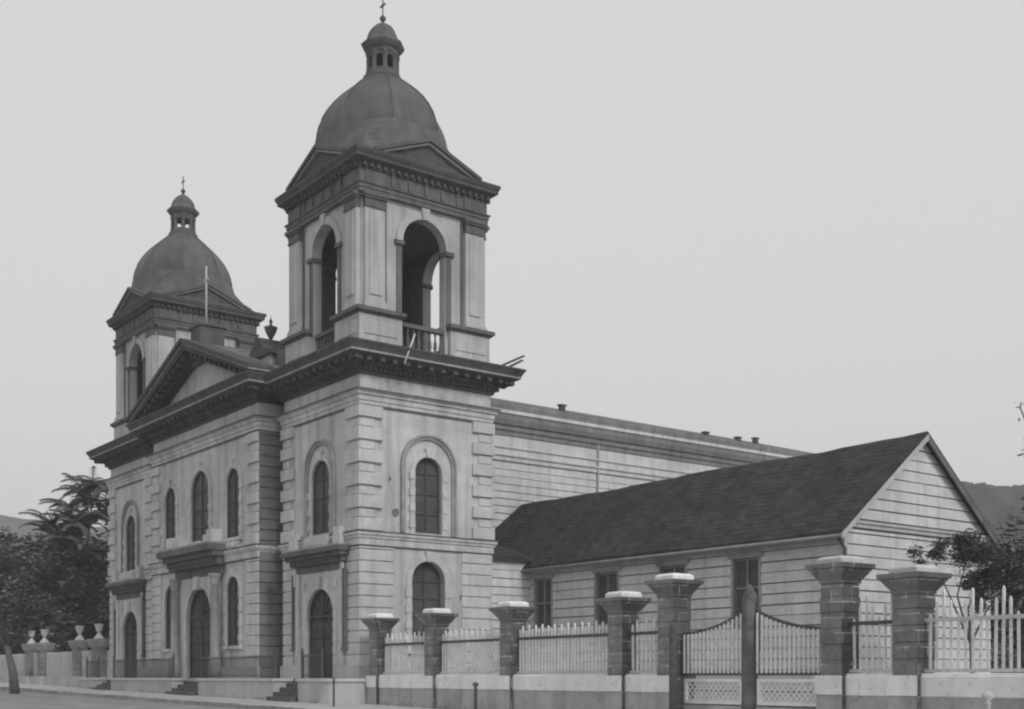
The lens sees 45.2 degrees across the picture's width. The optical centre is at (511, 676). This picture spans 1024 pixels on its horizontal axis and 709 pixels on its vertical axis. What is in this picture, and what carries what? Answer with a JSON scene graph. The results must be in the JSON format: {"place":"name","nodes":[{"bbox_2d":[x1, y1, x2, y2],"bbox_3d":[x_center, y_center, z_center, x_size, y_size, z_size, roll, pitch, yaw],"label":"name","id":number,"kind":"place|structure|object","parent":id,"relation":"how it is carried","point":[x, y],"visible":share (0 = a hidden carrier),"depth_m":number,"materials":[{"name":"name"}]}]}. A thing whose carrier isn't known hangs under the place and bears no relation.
{"place":"outdoors","nodes":[
{"label":"outdoors","id":0,"kind":"place"},
{"bbox_2d":[0,515,110,668],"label":"hill","id":1,"kind":"structure","parent":0,"point":[13,524],"depth_m":478.76,"materials":[{"name":"grey"}]},
{"bbox_2d":[0,690,236,708],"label":"road","id":2,"kind":"structure","parent":0,"point":[28,700],"depth_m":47.24,"materials":[{"name":"grey asphalt"}]},
{"bbox_2d":[0,571,66,693],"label":"street tree","id":3,"kind":"object","parent":2,"relation":"on","point":[9,601],"visible":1,"depth_m":59.86,"materials":[{"name":"grey plant"}]},
{"bbox_2d":[0,687,305,708],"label":"kerb","id":4,"kind":"structure","parent":2,"relation":"on","point":[209,703],"depth_m":48.82,"materials":[{"name":"stone"}]},
{"bbox_2d":[0,682,435,708],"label":"pavement","id":5,"kind":"structure","parent":0,"point":[216,699],"depth_m":49.00,"materials":[{"name":"grey concrete"}]},
{"bbox_2d":[0,654,24,682],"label":"garden wall","id":6,"kind":"structure","parent":5,"relation":"on","point":[19,660],"depth_m":81.03,"materials":[{"name":"paint"}]},
{"bbox_2d":[21,631,36,683],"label":"garden pillar","id":7,"kind":"structure","parent":5,"relation":"on","point":[29,649],"depth_m":77.91,"materials":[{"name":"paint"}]},
{"bbox_2d":[30,653,36,683],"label":"garden wall","id":8,"kind":"structure","parent":5,"relation":"on","point":[32,679],"depth_m":77.48,"materials":[{"name":"paint"}]},
{"bbox_2d":[34,629,54,684],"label":"garden pillar","id":9,"kind":"structure","parent":5,"relation":"on","point":[43,646],"depth_m":75.80,"materials":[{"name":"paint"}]},
{"bbox_2d":[43,651,71,691],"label":"garden wall","id":10,"kind":"structure","parent":5,"relation":"on","point":[58,668],"depth_m":73.72,"materials":[{"name":"paint"}]},
{"bbox_2d":[68,626,88,686],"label":"garden pillar","id":11,"kind":"structure","parent":5,"relation":"on","point":[79,644],"depth_m":70.45,"materials":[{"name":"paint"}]},
{"bbox_2d":[79,650,90,686],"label":"garden wall","id":12,"kind":"structure","parent":5,"relation":"on","point":[85,654],"depth_m":69.86,"materials":[{"name":"paint"}]},
{"bbox_2d":[87,624,108,677],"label":"garden pillar","id":13,"kind":"structure","parent":5,"relation":"on","point":[99,644],"depth_m":67.87,"materials":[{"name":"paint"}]},
{"bbox_2d":[91,680,110,693],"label":"stone steps","id":14,"kind":"structure","parent":5,"relation":"on","point":[105,686],"depth_m":63.70,"materials":[{"name":"grey stone"}]},
{"bbox_2d":[165,681,197,699],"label":"stone steps","id":15,"kind":"structure","parent":5,"relation":"on","point":[188,688],"depth_m":55.30,"materials":[{"name":"grey stone"}]},
{"bbox_2d":[78,678,366,704],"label":"church terrace","id":16,"kind":"structure","parent":5,"relation":"on","point":[347,690],"depth_m":49.63,"materials":[{"name":"paint"}]},
{"bbox_2d":[86,656,99,677],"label":"terrace railing","id":17,"kind":"object","parent":16,"relation":"on","point":[87,669],"visible":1,"depth_m":65.61,"materials":[{"name":"metal"}]},
{"bbox_2d":[113,653,174,677],"bbox_3d":[-17.973,-0.505,59.831,0.100,1.170,8.000,0,0,-37],"label":"terrace railing","id":18,"kind":"object","parent":16,"relation":"on","point":[164,667],"visible":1,"depth_m":59.30,"materials":[{"name":"metal"}]},
{"bbox_2d":[200,649,275,677],"bbox_3d":[-11.489,-0.505,51.289,0.100,1.170,7.250,0,0,-37],"label":"terrace railing","id":19,"kind":"object","parent":16,"relation":"on","point":[217,675],"visible":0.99,"depth_m":51.04,"materials":[{"name":"metal"}]},
{"bbox_2d":[301,647,323,677],"bbox_3d":[-7.468,-0.505,45.992,0.100,1.170,1.650,0,0,-37],"label":"terrace railing","id":20,"kind":"object","parent":16,"relation":"on","point":[321,655],"visible":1,"depth_m":45.88,"materials":[{"name":"metal"}]},
{"bbox_2d":[0,686,489,708],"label":"weeds","id":21,"kind":"object","parent":5,"relation":"on","point":[263,699],"visible":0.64,"depth_m":45.64,"materials":[{"name":"grey plant"}]},
{"bbox_2d":[266,678,297,701],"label":"stone steps","id":22,"kind":"structure","parent":5,"relation":"on","point":[288,692],"depth_m":47.49,"materials":[{"name":"grey stone"}]},
{"bbox_2d":[332,678,334,706],"bbox_3d":[-6.080,0.725,42.000,0.086,1.350,0.091,0,0,-37],"label":"hitching post","id":23,"kind":"object","parent":5,"relation":"on","point":[333,681],"visible":1,"depth_m":41.97,"materials":[{"name":"metal"}]},
{"bbox_2d":[361,613,399,704],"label":"fence pillar","id":24,"kind":"structure","parent":5,"relation":"on","point":[380,626],"depth_m":44.62,"materials":[{"name":"stone"}]},
{"bbox_2d":[379,631,424,706],"bbox_3d":[-3.671,-0.077,43.224,0.540,2.953,3.457,0,0,-34],"label":"picket fence","id":25,"kind":"object","parent":5,"relation":"on","point":[397,690],"visible":0.77,"depth_m":43.32,"materials":[{"name":"paint"}]},
{"bbox_2d":[415,608,457,708],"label":"fence pillar","id":26,"kind":"structure","parent":5,"relation":"on","point":[436,622],"depth_m":41.26,"materials":[{"name":"stone"}]},
{"bbox_2d":[435,628,499,708],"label":"picket fence","id":27,"kind":"object","parent":5,"relation":"on","point":[453,688],"visible":0.85,"depth_m":39.60,"materials":[{"name":"paint"}]},
{"bbox_2d":[473,682,478,708],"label":"hitching post","id":28,"kind":"object","parent":5,"relation":"on","point":[475,684],"visible":1,"depth_m":37.96,"materials":[{"name":"metal"}]},
{"bbox_2d":[489,601,536,708],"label":"fence pillar","id":29,"kind":"structure","parent":5,"relation":"on","point":[512,616],"depth_m":37.44,"materials":[{"name":"brick"}]},
{"bbox_2d":[513,620,607,708],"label":"picket fence","id":30,"kind":"object","parent":5,"relation":"on","point":[547,689],"visible":0.93,"depth_m":35.45,"materials":[{"name":"paint"}]},
{"bbox_2d":[596,591,650,708],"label":"fence pillar","id":31,"kind":"structure","parent":5,"relation":"on","point":[623,609],"depth_m":33.00,"materials":[{"name":"brick"}]},
{"bbox_2d":[624,617,658,708],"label":"picket fence","id":32,"kind":"object","parent":5,"relation":"on","point":[639,692],"visible":0.73,"depth_m":32.44,"materials":[{"name":"paint"}]},
{"bbox_2d":[669,622,676,708],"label":"hitching post","id":33,"kind":"object","parent":5,"relation":"on","point":[673,670],"visible":1,"depth_m":30.80,"materials":[{"name":"wood"}]},
{"bbox_2d":[645,573,703,708],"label":"gate pillar","id":34,"kind":"structure","parent":5,"relation":"on","point":[673,592],"depth_m":31.33,"materials":[{"name":"stone"}]},
{"bbox_2d":[683,585,821,708],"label":"double gate","id":35,"kind":"structure","parent":5,"relation":"on","point":[751,614],"depth_m":29.12,"materials":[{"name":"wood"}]},
{"bbox_2d":[805,555,875,708],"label":"gate pillar","id":36,"kind":"structure","parent":5,"relation":"on","point":[839,578],"depth_m":26.78,"materials":[{"name":"brick"}]},
{"bbox_2d":[845,594,892,708],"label":"picket fence","id":37,"kind":"object","parent":5,"relation":"on","point":[865,688],"visible":0.83,"depth_m":26.20,"materials":[{"name":"paint"}]},
{"bbox_2d":[920,585,1023,708],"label":"picket fence","id":38,"kind":"object","parent":5,"relation":"on","point":[952,690],"visible":1,"depth_m":24.09,"materials":[{"name":"paint"}]},
{"bbox_2d":[982,691,993,708],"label":"marker stake","id":39,"kind":"object","parent":5,"relation":"on","point":[987,696],"visible":1,"depth_m":21.45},
{"bbox_2d":[0,0,1023,526],"label":"sky","id":40,"kind":"structure","parent":0,"point":[790,224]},
{"bbox_2d":[694,704,815,707],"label":"churchyard ground","id":41,"kind":"structure","parent":0,"point":[764,706],"depth_m":45.12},
{"bbox_2d":[0,544,68,654],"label":"broadleaf tree","id":42,"kind":"object","parent":41,"relation":"on","point":[9,587],"depth_m":102.78,"materials":[{"name":"black plant"}]},
{"bbox_2d":[0,526,108,654],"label":"broadleaf tree","id":43,"kind":"object","parent":41,"relation":"on","point":[13,555],"visible":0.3,"depth_m":90.61,"materials":[{"name":"grey plant"}]},
{"bbox_2d":[13,466,110,651],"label":"broadleaf tree","id":44,"kind":"object","parent":41,"relation":"on","point":[62,577],"visible":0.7,"depth_m":81.56,"materials":[{"name":"grey plant"}]},
{"bbox_2d":[86,0,814,680],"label":"church","id":45,"kind":"structure","parent":41,"relation":"on","point":[320,476],"depth_m":49.92,"materials":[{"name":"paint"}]},
{"bbox_2d":[105,565,146,677],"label":"door","id":46,"kind":"structure","parent":45,"relation":"in","point":[129,590],"depth_m":65.01,"materials":[{"name":"grey stone"}]},
{"bbox_2d":[121,500,139,572],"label":"window","id":47,"kind":"structure","parent":45,"relation":"in","point":[133,527],"depth_m":65.25,"materials":[{"name":"grey glass"}]},
{"bbox_2d":[161,578,171,651],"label":"window","id":48,"kind":"structure","parent":45,"relation":"in","point":[165,649],"depth_m":59.05,"materials":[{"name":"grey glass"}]},
{"bbox_2d":[161,480,178,549],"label":"window","id":49,"kind":"structure","parent":45,"relation":"in","point":[169,507],"depth_m":58.86,"materials":[{"name":"grey glass"}]},
{"bbox_2d":[156,529,225,677],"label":"door","id":50,"kind":"structure","parent":45,"relation":"in","point":[199,566],"depth_m":55.90,"materials":[{"name":"grey stone"}]},
{"bbox_2d":[187,462,211,542],"bbox_3d":[-14.096,-7.745,55.782,0.300,3.870,2.600,0,0,-37],"label":"window","id":51,"kind":"structure","parent":45,"relation":"in","point":[202,488],"depth_m":56.04,"materials":[{"name":"grey glass"}]},
{"bbox_2d":[222,568,241,649],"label":"window","id":52,"kind":"structure","parent":45,"relation":"in","point":[234,589],"depth_m":53.12,"materials":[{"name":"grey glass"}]},
{"bbox_2d":[222,459,242,541],"bbox_3d":[-11.980,-7.570,52.994,0.300,3.520,1.960,0,0,-37],"label":"window","id":53,"kind":"structure","parent":45,"relation":"in","point":[232,502],"depth_m":53.18,"materials":[{"name":"grey glass"}]},
{"bbox_2d":[280,526,350,677],"bbox_3d":[-7.660,-2.800,48.263,0.820,5.760,4.700,0,0,-37],"label":"door","id":54,"kind":"structure","parent":45,"relation":"in","point":[320,565],"depth_m":48.32,"materials":[{"name":"grey stone"}]},
{"bbox_2d":[304,439,335,537],"bbox_3d":[-7.489,-7.360,48.393,0.310,3.880,2.400,0,0,-37],"label":"window","id":55,"kind":"structure","parent":45,"relation":"in","point":[323,481],"depth_m":48.59,"materials":[{"name":"grey glass"}]},
{"bbox_2d":[404,333,415,363],"bbox_3d":[-3.839,-12.300,46.223,0.070,1.332,0.844,0,0,25],"label":"leaning pole","id":56,"kind":"object","parent":45,"relation":"on","point":[410,346],"visible":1,"depth_m":46.23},
{"bbox_2d":[400,434,456,536],"bbox_3d":[-3.290,-7.380,47.864,2.560,4.000,0.380,0,0,-37],"label":"window","id":57,"kind":"structure","parent":45,"relation":"in","point":[424,475],"depth_m":47.93,"materials":[{"name":"grey glass"}]},
{"bbox_2d":[405,551,451,653],"bbox_3d":[-3.332,-2.850,47.920,2.120,3.980,0.500,0,0,-37],"label":"window","id":58,"kind":"structure","parent":45,"relation":"in","point":[423,580],"depth_m":47.98,"materials":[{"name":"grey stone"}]},
{"bbox_2d":[501,355,524,364],"bbox_3d":[-0.430,-12.555,49.770,0.120,0.310,2.750,0,0,-42],"label":"loose plank","id":59,"kind":"object","parent":45,"relation":"on","point":[515,359],"visible":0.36,"depth_m":49.18,"materials":[{"name":"grey wood"}]},
{"bbox_2d":[510,359,523,366],"bbox_3d":[-0.262,-12.533,50.175,0.120,0.265,2.300,0,0,-37],"label":"loose plank","id":60,"kind":"object","parent":45,"relation":"on","point":[515,363],"visible":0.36,"depth_m":49.55,"materials":[{"name":"grey wood"}]},
{"bbox_2d":[494,431,998,706],"bbox_3d":[6.955,-3.582,49.526,8.770,9.164,22.160,0,0,-37],"label":"clapboard annex","id":61,"kind":"object","parent":41,"relation":"on","point":[768,530],"visible":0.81,"depth_m":42.73,"materials":[{"name":"paint"}]},
{"bbox_2d":[531,573,555,632],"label":"window","id":62,"kind":"structure","parent":61,"relation":"in","point":[543,591],"depth_m":50.74,"materials":[{"name":"grey glass"}]},
{"bbox_2d":[591,566,621,629],"bbox_3d":[3.693,-3.000,47.496,0.260,2.400,1.650,0,0,-37],"label":"window","id":63,"kind":"structure","parent":61,"relation":"in","point":[604,583],"depth_m":47.78,"materials":[{"name":"grey glass"}]},
{"bbox_2d":[656,559,689,626],"bbox_3d":[5.870,-3.000,44.629,0.260,2.400,1.650,0,0,-37],"label":"window","id":64,"kind":"structure","parent":61,"relation":"in","point":[682,568],"depth_m":44.64,"materials":[{"name":"grey glass"}]},
{"bbox_2d":[728,551,763,623],"bbox_3d":[7.986,-3.000,41.841,0.260,2.400,1.550,0,0,-37],"label":"window","id":65,"kind":"structure","parent":61,"relation":"in","point":[747,571],"depth_m":42.04,"materials":[{"name":"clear glass"}]},
{"bbox_2d":[905,523,1023,672],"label":"slender tree","id":66,"kind":"object","parent":41,"relation":"on","point":[980,581],"visible":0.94,"depth_m":35.72,"materials":[{"name":"grey plant"}]},
{"bbox_2d":[987,496,1023,672],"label":"broadleaf tree","id":67,"kind":"object","parent":41,"relation":"on","point":[1011,548],"visible":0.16,"depth_m":51.77,"materials":[{"name":"grey plant"}]},
{"bbox_2d":[1014,402,1023,455],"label":"overhanging tree","id":68,"kind":"object","parent":41,"relation":"on","point":[1019,420],"visible":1,"depth_m":33.99,"materials":[{"name":"black plant"}]},
{"bbox_2d":[876,564,951,708],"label":"fence pillar","id":69,"kind":"structure","parent":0,"point":[913,588],"depth_m":25.16,"materials":[{"name":"stone"}]},
{"bbox_2d":[961,481,1023,672],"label":"hill","id":70,"kind":"structure","parent":0,"point":[993,503],"depth_m":167.40,"materials":[{"name":"grey"}]}
]}

